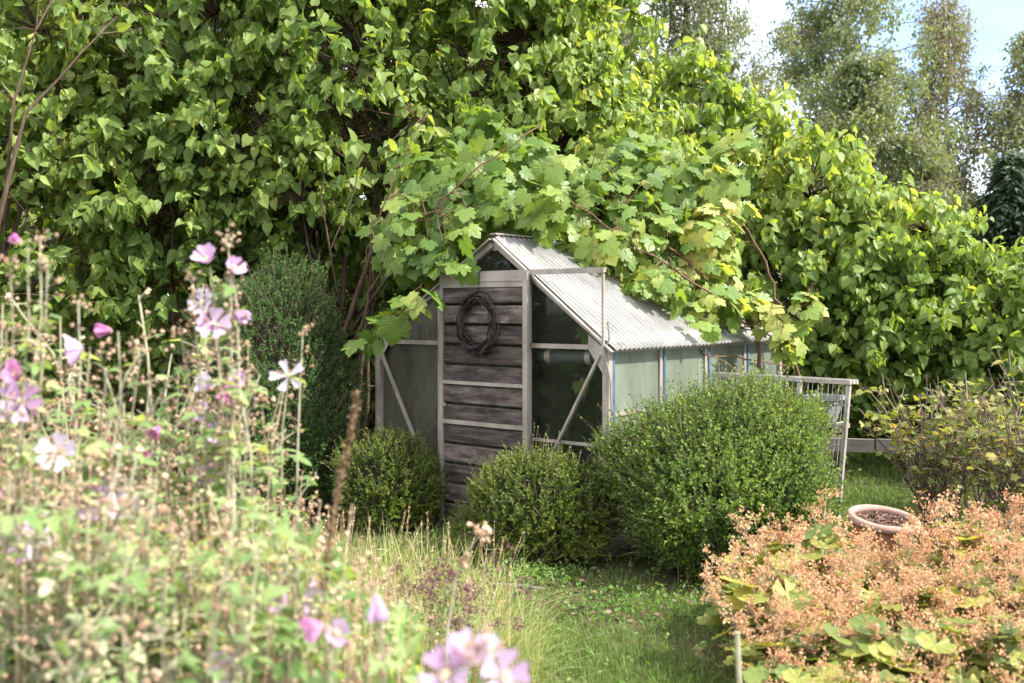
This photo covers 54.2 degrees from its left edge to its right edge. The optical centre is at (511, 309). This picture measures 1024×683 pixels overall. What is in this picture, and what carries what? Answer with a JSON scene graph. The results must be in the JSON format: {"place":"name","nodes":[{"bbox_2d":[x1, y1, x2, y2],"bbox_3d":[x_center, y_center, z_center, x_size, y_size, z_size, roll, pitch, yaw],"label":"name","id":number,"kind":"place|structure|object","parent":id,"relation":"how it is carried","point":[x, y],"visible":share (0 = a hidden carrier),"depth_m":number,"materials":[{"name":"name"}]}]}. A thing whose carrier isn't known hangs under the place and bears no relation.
{"place":"outdoors","nodes":[
{"label":"outdoors","id":0,"kind":"place"},
{"bbox_2d":[0,316,1023,682],"bbox_3d":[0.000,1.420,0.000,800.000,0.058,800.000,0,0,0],"label":"lawn","id":1,"kind":"structure","parent":0,"point":[640,566],"depth_m":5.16,"materials":[{"name":"plant"}]},
{"bbox_2d":[0,321,45,661],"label":"mallow plant","id":2,"kind":"object","parent":1,"relation":"on","point":[10,371],"visible":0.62,"depth_m":1.96,"materials":[{"name":"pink plant"}]},
{"bbox_2d":[0,303,64,591],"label":"mallow plant","id":3,"kind":"object","parent":1,"relation":"on","point":[2,356],"visible":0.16,"depth_m":2.42,"materials":[{"name":"green plant"}]},
{"bbox_2d":[0,230,66,659],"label":"mallow plant","id":4,"kind":"object","parent":1,"relation":"on","point":[16,239],"visible":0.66,"depth_m":1.99,"materials":[{"name":"green plant"}]},
{"bbox_2d":[0,563,73,682],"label":"mallow plant","id":5,"kind":"object","parent":1,"relation":"on","point":[33,676],"visible":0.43,"depth_m":1.70,"materials":[{"name":"green plant"}]},
{"bbox_2d":[0,432,86,681],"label":"mallow plant","id":6,"kind":"object","parent":1,"relation":"on","point":[45,445],"visible":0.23,"depth_m":1.94,"materials":[{"name":"green plant"}]},
{"bbox_2d":[0,292,125,513],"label":"mallow plant","id":7,"kind":"object","parent":1,"relation":"on","point":[57,363],"visible":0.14,"depth_m":2.63,"materials":[{"name":"green plant"}]},
{"bbox_2d":[0,444,139,682],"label":"mallow plant","id":8,"kind":"object","parent":1,"relation":"on","point":[29,516],"visible":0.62,"depth_m":1.65,"materials":[{"name":"green plant"}]},
{"bbox_2d":[0,335,157,621],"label":"mallow plant","id":9,"kind":"object","parent":1,"relation":"on","point":[86,475],"visible":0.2,"depth_m":2.19,"materials":[{"name":"green plant"}]},
{"bbox_2d":[5,530,155,682],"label":"mallow plant","id":10,"kind":"object","parent":1,"relation":"on","point":[47,585],"visible":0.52,"depth_m":1.62,"materials":[{"name":"green plant"}]},
{"bbox_2d":[0,447,165,682],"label":"mallow plant","id":11,"kind":"object","parent":1,"relation":"on","point":[49,518],"visible":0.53,"depth_m":1.71,"materials":[{"name":"green plant"}]},
{"bbox_2d":[14,498,179,679],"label":"mallow plant","id":12,"kind":"object","parent":1,"relation":"on","point":[79,580],"visible":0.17,"depth_m":1.81,"materials":[{"name":"green plant"}]},
{"bbox_2d":[41,293,157,651],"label":"mallow plant","id":13,"kind":"object","parent":1,"relation":"on","point":[74,350],"visible":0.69,"depth_m":2.10,"materials":[{"name":"green plant"}]},
{"bbox_2d":[0,0,200,398],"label":"lilac shrub","id":14,"kind":"object","parent":1,"relation":"on","point":[29,98],"visible":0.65,"depth_m":7.93,"materials":[{"name":"green plant"}]},
{"bbox_2d":[24,363,176,622],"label":"mallow plant","id":15,"kind":"object","parent":1,"relation":"on","point":[97,399],"visible":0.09,"depth_m":2.48,"materials":[{"name":"green plant"}]},
{"bbox_2d":[3,473,209,682],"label":"mallow plant","id":16,"kind":"object","parent":1,"relation":"on","point":[65,574],"visible":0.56,"depth_m":1.66,"materials":[{"name":"green plant"}]},
{"bbox_2d":[0,0,217,442],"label":"lilac shrub","id":17,"kind":"object","parent":1,"relation":"on","point":[42,221],"visible":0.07,"depth_m":10.34,"materials":[{"name":"green plant"}]},
{"bbox_2d":[42,615,180,682],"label":"mallow plant","id":18,"kind":"object","parent":1,"relation":"on","point":[112,669],"visible":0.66,"depth_m":1.61,"materials":[{"name":"green plant"}]},
{"bbox_2d":[75,464,165,669],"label":"mallow plant","id":19,"kind":"object","parent":1,"relation":"on","point":[105,490],"visible":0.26,"depth_m":2.10,"materials":[{"name":"pink plant"}]},
{"bbox_2d":[61,375,202,590],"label":"mallow plant","id":20,"kind":"object","parent":1,"relation":"on","point":[127,447],"visible":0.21,"depth_m":2.23,"materials":[{"name":"green plant"}]},
{"bbox_2d":[38,502,244,682],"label":"mallow plant","id":21,"kind":"object","parent":1,"relation":"on","point":[137,579],"visible":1,"depth_m":1.44,"materials":[{"name":"green plant"}]},
{"bbox_2d":[77,349,221,545],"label":"mallow plant","id":22,"kind":"object","parent":1,"relation":"on","point":[174,432],"visible":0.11,"depth_m":2.87,"materials":[{"name":"green plant"}]},
{"bbox_2d":[15,0,291,406],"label":"lilac shrub","id":23,"kind":"object","parent":1,"relation":"on","point":[120,326],"visible":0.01,"depth_m":10.56,"materials":[{"name":"green plant"}]},
{"bbox_2d":[59,556,260,682],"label":"mallow plant","id":24,"kind":"object","parent":1,"relation":"on","point":[188,665],"visible":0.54,"depth_m":1.72,"materials":[{"name":"green plant"}]},
{"bbox_2d":[124,374,198,677],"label":"mallow plant","id":25,"kind":"object","parent":1,"relation":"on","point":[154,435],"visible":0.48,"depth_m":2.20,"materials":[{"name":"green plant"}]},
{"bbox_2d":[79,515,254,682],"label":"mallow plant","id":26,"kind":"object","parent":1,"relation":"on","point":[156,657],"visible":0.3,"depth_m":1.76,"materials":[{"name":"green plant"}]},
{"bbox_2d":[71,336,275,641],"bbox_3d":[-0.812,0.739,2.397,0.348,1.364,0.474,0,0,22],"label":"mallow plant","id":27,"kind":"object","parent":1,"relation":"on","point":[135,443],"visible":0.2,"depth_m":2.33,"materials":[{"name":"green plant"}]},
{"bbox_2d":[0,0,374,475],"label":"lilac shrub","id":28,"kind":"object","parent":1,"relation":"on","point":[172,111],"visible":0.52,"depth_m":7.98,"materials":[{"name":"green plant"}]},
{"bbox_2d":[112,284,265,578],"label":"mallow plant","id":29,"kind":"object","parent":1,"relation":"on","point":[204,341],"visible":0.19,"depth_m":2.69,"materials":[{"name":"green plant"}]},
{"bbox_2d":[132,480,258,660],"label":"mallow plant","id":30,"kind":"object","parent":1,"relation":"on","point":[164,538],"visible":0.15,"depth_m":2.04,"materials":[{"name":"green plant"}]},
{"bbox_2d":[0,490,432,682],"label":"undergrowth","id":31,"kind":"object","parent":1,"relation":"on","point":[399,631],"visible":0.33,"depth_m":1.86,"materials":[{"name":"green plant"}]},
{"bbox_2d":[125,359,311,597],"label":"mallow plant","id":32,"kind":"object","parent":1,"relation":"on","point":[304,460],"visible":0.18,"depth_m":2.52,"materials":[{"name":"green plant"}]},
{"bbox_2d":[160,224,277,669],"bbox_3d":[-0.631,0.613,2.200,0.273,1.615,0.152,0,0,0],"label":"mallow plant","id":33,"kind":"object","parent":1,"relation":"on","point":[207,251],"visible":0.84,"depth_m":2.19,"materials":[{"name":"green plant"}]},
{"bbox_2d":[191,339,267,658],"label":"mallow plant","id":34,"kind":"object","parent":1,"relation":"on","point":[246,469],"visible":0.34,"depth_m":2.30,"materials":[{"name":"green plant"}]},
{"bbox_2d":[171,396,290,647],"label":"mallow plant","id":35,"kind":"object","parent":1,"relation":"on","point":[188,466],"visible":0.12,"depth_m":2.28,"materials":[{"name":"green plant"}]},
{"bbox_2d":[0,429,480,682],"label":"dry stalks","id":36,"kind":"object","parent":1,"relation":"on","point":[263,679],"visible":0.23,"depth_m":1.85,"materials":[{"name":"plant"}]},
{"bbox_2d":[160,244,383,515],"bbox_3d":[-1.655,0.568,6.990,1.550,2.086,1.426,0,0,0],"label":"column bush","id":37,"kind":"object","parent":1,"relation":"on","point":[262,291],"visible":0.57,"depth_m":6.77,"materials":[{"name":"green plant"}]},
{"bbox_2d":[225,536,325,682],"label":"mallow plant","id":38,"kind":"object","parent":1,"relation":"on","point":[249,666],"visible":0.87,"depth_m":1.58,"materials":[{"name":"green plant"}]},
{"bbox_2d":[203,499,352,682],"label":"mallow plant","id":39,"kind":"object","parent":1,"relation":"on","point":[273,603],"visible":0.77,"depth_m":1.70,"materials":[{"name":"green plant"}]},
{"bbox_2d":[249,323,315,674],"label":"mallow plant","id":40,"kind":"object","parent":1,"relation":"on","point":[277,485],"visible":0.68,"depth_m":2.45,"materials":[{"name":"green plant"}]},
{"bbox_2d":[149,1,430,415],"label":"lilac shrub","id":41,"kind":"object","parent":1,"relation":"on","point":[366,155],"depth_m":10.38,"materials":[{"name":"green plant"}]},
{"bbox_2d":[298,609,359,682],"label":"mallow plant","id":42,"kind":"object","parent":1,"relation":"on","point":[311,628],"visible":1,"depth_m":1.50,"materials":[{"name":"pink plant"}]},
{"bbox_2d":[318,390,362,621],"bbox_3d":[-0.355,0.789,2.000,0.114,1.262,0.031,0,0,0],"label":"dock spike","id":43,"kind":"object","parent":1,"relation":"on","point":[351,434],"visible":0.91,"depth_m":2.00,"materials":[{"name":"plant"}]},
{"bbox_2d":[202,0,482,473],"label":"lilac shrub","id":44,"kind":"object","parent":1,"relation":"on","point":[337,220],"visible":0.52,"depth_m":7.97,"materials":[{"name":"green plant"}]},
{"bbox_2d":[362,580,405,682],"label":"mallow plant","id":45,"kind":"object","parent":1,"relation":"on","point":[378,612],"visible":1,"depth_m":1.45,"materials":[{"name":"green plant"}]},
{"bbox_2d":[322,415,457,533],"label":"box bush","id":46,"kind":"object","parent":1,"relation":"on","point":[413,473],"visible":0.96,"depth_m":6.35,"materials":[{"name":"green plant"}]},
{"bbox_2d":[341,285,446,439],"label":"grape vine","id":47,"kind":"object","parent":1,"relation":"on","point":[393,326],"visible":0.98,"depth_m":6.40,"materials":[{"name":"green plant"}]},
{"bbox_2d":[343,504,482,613],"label":"grass clump","id":48,"kind":"object","parent":1,"relation":"on","point":[391,557],"visible":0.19,"depth_m":4.53,"materials":[{"name":"plant"}]},
{"bbox_2d":[368,547,496,674],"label":"oregano plant","id":49,"kind":"object","parent":1,"relation":"on","point":[429,592],"visible":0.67,"depth_m":3.33,"materials":[{"name":"green plant"}]},
{"bbox_2d":[345,104,580,435],"bbox_3d":[-0.341,-0.090,7.176,1.714,3.023,1.897,0,0,0],"label":"grape vine","id":50,"kind":"object","parent":1,"relation":"on","point":[461,223],"visible":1,"depth_m":6.64,"materials":[{"name":"green plant"}]},
{"bbox_2d":[445,521,491,680],"bbox_3d":[-0.094,0.944,2.195,0.102,0.953,0.046,0,0,-16],"label":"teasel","id":51,"kind":"object","parent":1,"relation":"on","point":[483,533],"visible":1,"depth_m":2.20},
{"bbox_2d":[418,622,530,682],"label":"mallow plant","id":52,"kind":"object","parent":1,"relation":"on","point":[458,648],"visible":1,"depth_m":1.15,"materials":[{"name":"pink plant"}]},
{"bbox_2d":[415,542,535,682],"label":"oregano plant","id":53,"kind":"object","parent":1,"relation":"on","point":[456,620],"visible":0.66,"depth_m":3.09,"materials":[{"name":"green plant"}]},
{"bbox_2d":[373,511,579,631],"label":"grass clump","id":54,"kind":"object","parent":1,"relation":"on","point":[449,558],"visible":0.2,"depth_m":4.30,"materials":[{"name":"plant"}]},
{"bbox_2d":[389,560,577,682],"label":"grass clump","id":55,"kind":"object","parent":1,"relation":"on","point":[476,630],"visible":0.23,"depth_m":3.56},
{"bbox_2d":[395,521,580,645],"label":"grass clump","id":56,"kind":"object","parent":1,"relation":"on","point":[499,587],"visible":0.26,"depth_m":4.21,"materials":[{"name":"plant"}]},
{"bbox_2d":[336,0,644,400],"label":"lilac shrub","id":57,"kind":"object","parent":1,"relation":"on","point":[475,46],"visible":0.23,"depth_m":8.31,"materials":[{"name":"green plant"}]},
{"bbox_2d":[408,559,609,681],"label":"grass clump","id":58,"kind":"object","parent":1,"relation":"on","point":[507,615],"visible":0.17,"depth_m":3.84,"materials":[{"name":"plant"}]},
{"bbox_2d":[413,564,633,682],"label":"grass clump","id":59,"kind":"object","parent":1,"relation":"on","point":[521,656],"visible":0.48,"depth_m":3.54,"materials":[{"name":"plant"}]},
{"bbox_2d":[434,423,623,567],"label":"box bush","id":60,"kind":"object","parent":1,"relation":"on","point":[528,509],"visible":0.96,"depth_m":5.53,"materials":[{"name":"green plant"}]},
{"bbox_2d":[431,0,669,131],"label":"lilac shrub","id":61,"kind":"object","parent":1,"relation":"on","point":[652,32],"visible":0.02,"depth_m":11.45,"materials":[{"name":"green plant"}]},
{"bbox_2d":[343,534,766,623],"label":"weeds","id":62,"kind":"object","parent":1,"relation":"on","point":[643,614],"visible":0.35,"depth_m":5.09,"materials":[{"name":"green plant"}]},
{"bbox_2d":[518,280,610,458],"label":"indoor vine","id":63,"kind":"object","parent":1,"relation":"on","point":[589,412],"visible":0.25,"depth_m":7.91,"materials":[{"name":"green plant"}]},
{"bbox_2d":[366,517,763,682],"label":"ground weeds","id":64,"kind":"object","parent":1,"relation":"on","point":[602,604],"visible":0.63,"depth_m":4.77,"materials":[{"name":"green plant"}]},
{"bbox_2d":[375,233,791,557],"bbox_3d":[0.543,0.489,7.363,2.108,1.961,2.510,0,0,39],"label":"greenhouse","id":65,"kind":"object","parent":1,"relation":"on","point":[430,373],"visible":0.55,"depth_m":6.46,"materials":[{"name":"glass"}]},
{"bbox_2d":[456,285,498,356],"bbox_3d":[-0.222,0.012,6.352,0.340,0.575,0.056,0,0,39],"label":"twig wreath","id":66,"kind":"object","parent":65,"relation":"hanging from","point":[471,347],"visible":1,"depth_m":6.34,"materials":[{"name":"wicker"}]},
{"bbox_2d":[439,271,529,530],"bbox_3d":[-0.184,0.572,6.369,0.741,1.625,0.051,0,0,39],"label":"door","id":67,"kind":"structure","parent":65,"relation":"in","point":[508,286],"depth_m":6.38,"materials":[{"name":"wood"}]},
{"bbox_2d":[485,0,706,333],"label":"lilac shrub","id":68,"kind":"object","parent":1,"relation":"on","point":[573,116],"visible":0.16,"depth_m":8.56,"materials":[{"name":"green plant"}]},
{"bbox_2d":[549,126,763,373],"bbox_3d":[0.978,-0.035,7.507,1.770,2.917,2.116,0,0,0],"label":"grape vine","id":69,"kind":"object","parent":1,"relation":"on","point":[626,190],"visible":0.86,"depth_m":7.06,"materials":[{"name":"green plant"}]},
{"bbox_2d":[575,351,865,588],"bbox_3d":[1.131,0.901,5.497,1.567,1.364,1.514,0,0,0],"label":"box bush","id":70,"kind":"object","parent":1,"relation":"on","point":[684,476],"visible":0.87,"depth_m":5.20,"materials":[{"name":"green plant"}]},
{"bbox_2d":[615,0,830,280],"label":"birch tree","id":71,"kind":"object","parent":1,"relation":"on","point":[719,43],"visible":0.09,"depth_m":20.41,"materials":[{"name":"green plant"}]},
{"bbox_2d":[629,24,830,385],"bbox_3d":[1.825,-0.647,9.754,2.417,4.254,1.989,0,0,0],"label":"lilac shrub","id":72,"kind":"object","parent":1,"relation":"on","point":[712,122],"visible":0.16,"depth_m":9.37,"materials":[{"name":"green plant"}]},
{"bbox_2d":[669,122,828,382],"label":"grape vine","id":73,"kind":"object","parent":1,"relation":"on","point":[718,210],"visible":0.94,"depth_m":7.02,"materials":[{"name":"green plant"}]},
{"bbox_2d":[697,542,864,664],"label":"mantle plant","id":74,"kind":"object","parent":1,"relation":"on","point":[742,598],"visible":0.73,"depth_m":3.80,"materials":[{"name":"orange plant"}]},
{"bbox_2d":[723,585,843,682],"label":"mantle plant","id":75,"kind":"object","parent":1,"relation":"on","point":[767,658],"visible":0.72,"depth_m":3.46,"materials":[{"name":"orange plant"}]},
{"bbox_2d":[700,503,868,634],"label":"mantle plant","id":76,"kind":"object","parent":1,"relation":"on","point":[757,555],"visible":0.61,"depth_m":4.29,"materials":[{"name":"orange plant"}]},
{"bbox_2d":[712,372,858,524],"bbox_3d":[1.634,0.924,6.209,0.099,1.034,1.061,0,0,-42],"label":"wire rack","id":77,"kind":"object","parent":1,"relation":"on","point":[844,426],"visible":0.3,"depth_m":5.86,"materials":[{"name":"metal"}]},
{"bbox_2d":[741,648,857,682],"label":"mantle plant","id":78,"kind":"object","parent":1,"relation":"on","point":[788,672],"visible":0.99,"depth_m":3.17,"materials":[{"name":"green plant"}]},
{"bbox_2d":[711,484,907,605],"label":"mantle plant","id":79,"kind":"object","parent":1,"relation":"on","point":[827,544],"visible":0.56,"depth_m":4.33,"materials":[{"name":"orange plant"}]},
{"bbox_2d":[754,592,900,663],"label":"mantle plant","id":80,"kind":"object","parent":1,"relation":"on","point":[825,643],"visible":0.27,"depth_m":3.50,"materials":[{"name":"orange plant"}]},
{"bbox_2d":[711,118,947,466],"bbox_3d":[2.856,-0.187,9.346,2.679,3.298,2.086,0,0,0],"label":"lilac shrub","id":81,"kind":"object","parent":1,"relation":"on","point":[779,239],"visible":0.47,"depth_m":8.81,"materials":[{"name":"green plant"}]},
{"bbox_2d":[761,553,912,653],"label":"mantle plant","id":82,"kind":"object","parent":1,"relation":"on","point":[868,598],"visible":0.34,"depth_m":3.87,"materials":[{"name":"orange plant"}]},
{"bbox_2d":[796,528,914,623],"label":"mantle plant","id":83,"kind":"object","parent":1,"relation":"on","point":[855,553],"visible":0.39,"depth_m":4.16,"materials":[{"name":"orange plant"}]},
{"bbox_2d":[734,0,1004,287],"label":"birch tree","id":84,"kind":"object","parent":1,"relation":"on","point":[826,23],"visible":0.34,"depth_m":24.13,"materials":[{"name":"green plant"}]},
{"bbox_2d":[788,609,957,682],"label":"mantle plant","id":85,"kind":"object","parent":1,"relation":"on","point":[864,624],"visible":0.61,"depth_m":3.29,"materials":[{"name":"green plant"}]},
{"bbox_2d":[782,43,976,314],"bbox_3d":[7.790,-2.149,21.977,4.846,7.241,4.855,0,0,0],"label":"birch tree","id":86,"kind":"object","parent":1,"relation":"on","point":[858,76],"visible":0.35,"depth_m":21.55,"materials":[{"name":"green plant"}]},
{"bbox_2d":[846,504,920,574],"bbox_3d":[1.824,1.218,4.971,0.353,0.410,0.353,4,8,0],"label":"flower pot","id":87,"kind":"object","parent":1,"relation":"on","point":[887,521],"visible":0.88,"depth_m":4.92,"materials":[{"name":"ceramic"}]},
{"bbox_2d":[780,168,1022,469],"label":"lilac shrub","id":88,"kind":"object","parent":1,"relation":"on","point":[953,252],"visible":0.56,"depth_m":8.59,"materials":[{"name":"green plant"}]},
{"bbox_2d":[828,558,983,635],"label":"mantle plant","id":89,"kind":"object","parent":1,"relation":"on","point":[887,606],"visible":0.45,"depth_m":3.73,"materials":[{"name":"orange plant"}]},
{"bbox_2d":[824,438,1015,484],"bbox_3d":[2.967,1.253,8.076,3.213,0.434,0.105,0,0,14],"label":"plank fence","id":90,"kind":"object","parent":1,"relation":"on","point":[860,445],"visible":0.21,"depth_m":8.05,"materials":[{"name":"wood"}]},
{"bbox_2d":[842,608,1004,682],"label":"mantle plant","id":91,"kind":"object","parent":1,"relation":"on","point":[920,638],"visible":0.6,"depth_m":3.18,"materials":[{"name":"green plant"}]},
{"bbox_2d":[860,518,997,607],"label":"mantle plant","id":92,"kind":"object","parent":1,"relation":"on","point":[910,552],"visible":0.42,"depth_m":4.20,"materials":[{"name":"orange plant"}]},
{"bbox_2d":[855,372,1014,546],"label":"currant bush","id":93,"kind":"object","parent":1,"relation":"on","point":[903,450],"visible":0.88,"depth_m":6.04,"materials":[{"name":"green plant"}]},
{"bbox_2d":[873,0,1023,236],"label":"birch tree","id":94,"kind":"object","parent":1,"relation":"on","point":[954,49],"visible":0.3,"depth_m":25.60,"materials":[{"name":"green plant"}]},
{"bbox_2d":[881,561,1023,639],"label":"mantle plant","id":95,"kind":"object","parent":1,"relation":"on","point":[940,591],"visible":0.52,"depth_m":3.79,"materials":[{"name":"orange plant"}]},
{"bbox_2d":[890,490,1023,585],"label":"mantle plant","id":96,"kind":"object","parent":1,"relation":"on","point":[975,511],"visible":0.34,"depth_m":4.41,"materials":[{"name":"orange plant"}]},
{"bbox_2d":[898,236,1023,467],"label":"lilac shrub","id":97,"kind":"object","parent":1,"relation":"on","point":[1011,329],"visible":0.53,"depth_m":8.28,"materials":[{"name":"green plant"}]},
{"bbox_2d":[911,531,1023,635],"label":"mantle plant","id":98,"kind":"object","parent":1,"relation":"on","point":[1017,597],"visible":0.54,"depth_m":3.89,"materials":[{"name":"orange plant"}]},
{"bbox_2d":[912,485,1023,612],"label":"mantle plant","id":99,"kind":"object","parent":1,"relation":"on","point":[963,533],"visible":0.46,"depth_m":4.32,"materials":[{"name":"orange plant"}]},
{"bbox_2d":[915,596,1023,682],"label":"mantle plant","id":100,"kind":"object","parent":1,"relation":"on","point":[1009,627],"visible":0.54,"depth_m":3.21,"materials":[{"name":"green plant"}]},
{"bbox_2d":[925,369,1023,513],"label":"currant bush","id":101,"kind":"object","parent":1,"relation":"on","point":[986,494],"visible":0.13,"depth_m":6.91,"materials":[{"name":"green plant"}]},
{"bbox_2d":[926,604,1023,682],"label":"mantle plant","id":102,"kind":"object","parent":1,"relation":"on","point":[1014,656],"visible":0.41,"depth_m":3.21,"materials":[{"name":"green plant"}]},
{"bbox_2d":[934,345,1023,536],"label":"currant bush","id":103,"kind":"object","parent":1,"relation":"on","point":[1013,483],"visible":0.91,"depth_m":5.67,"materials":[{"name":"green plant"}]},
{"bbox_2d":[938,151,1023,354],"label":"spruce tree","id":104,"kind":"object","parent":1,"relation":"on","point":[1005,184],"visible":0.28,"depth_m":20.72,"materials":[{"name":"green plant"}]},
{"bbox_2d":[958,28,1023,244],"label":"birch tree","id":105,"kind":"object","parent":1,"relation":"on","point":[1011,136],"visible":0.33,"depth_m":24.59,"materials":[{"name":"green plant"}]},
{"bbox_2d":[168,0,1023,295],"label":"sky","id":106,"kind":"structure","parent":0,"point":[997,19],"materials":[{"name":"white"}]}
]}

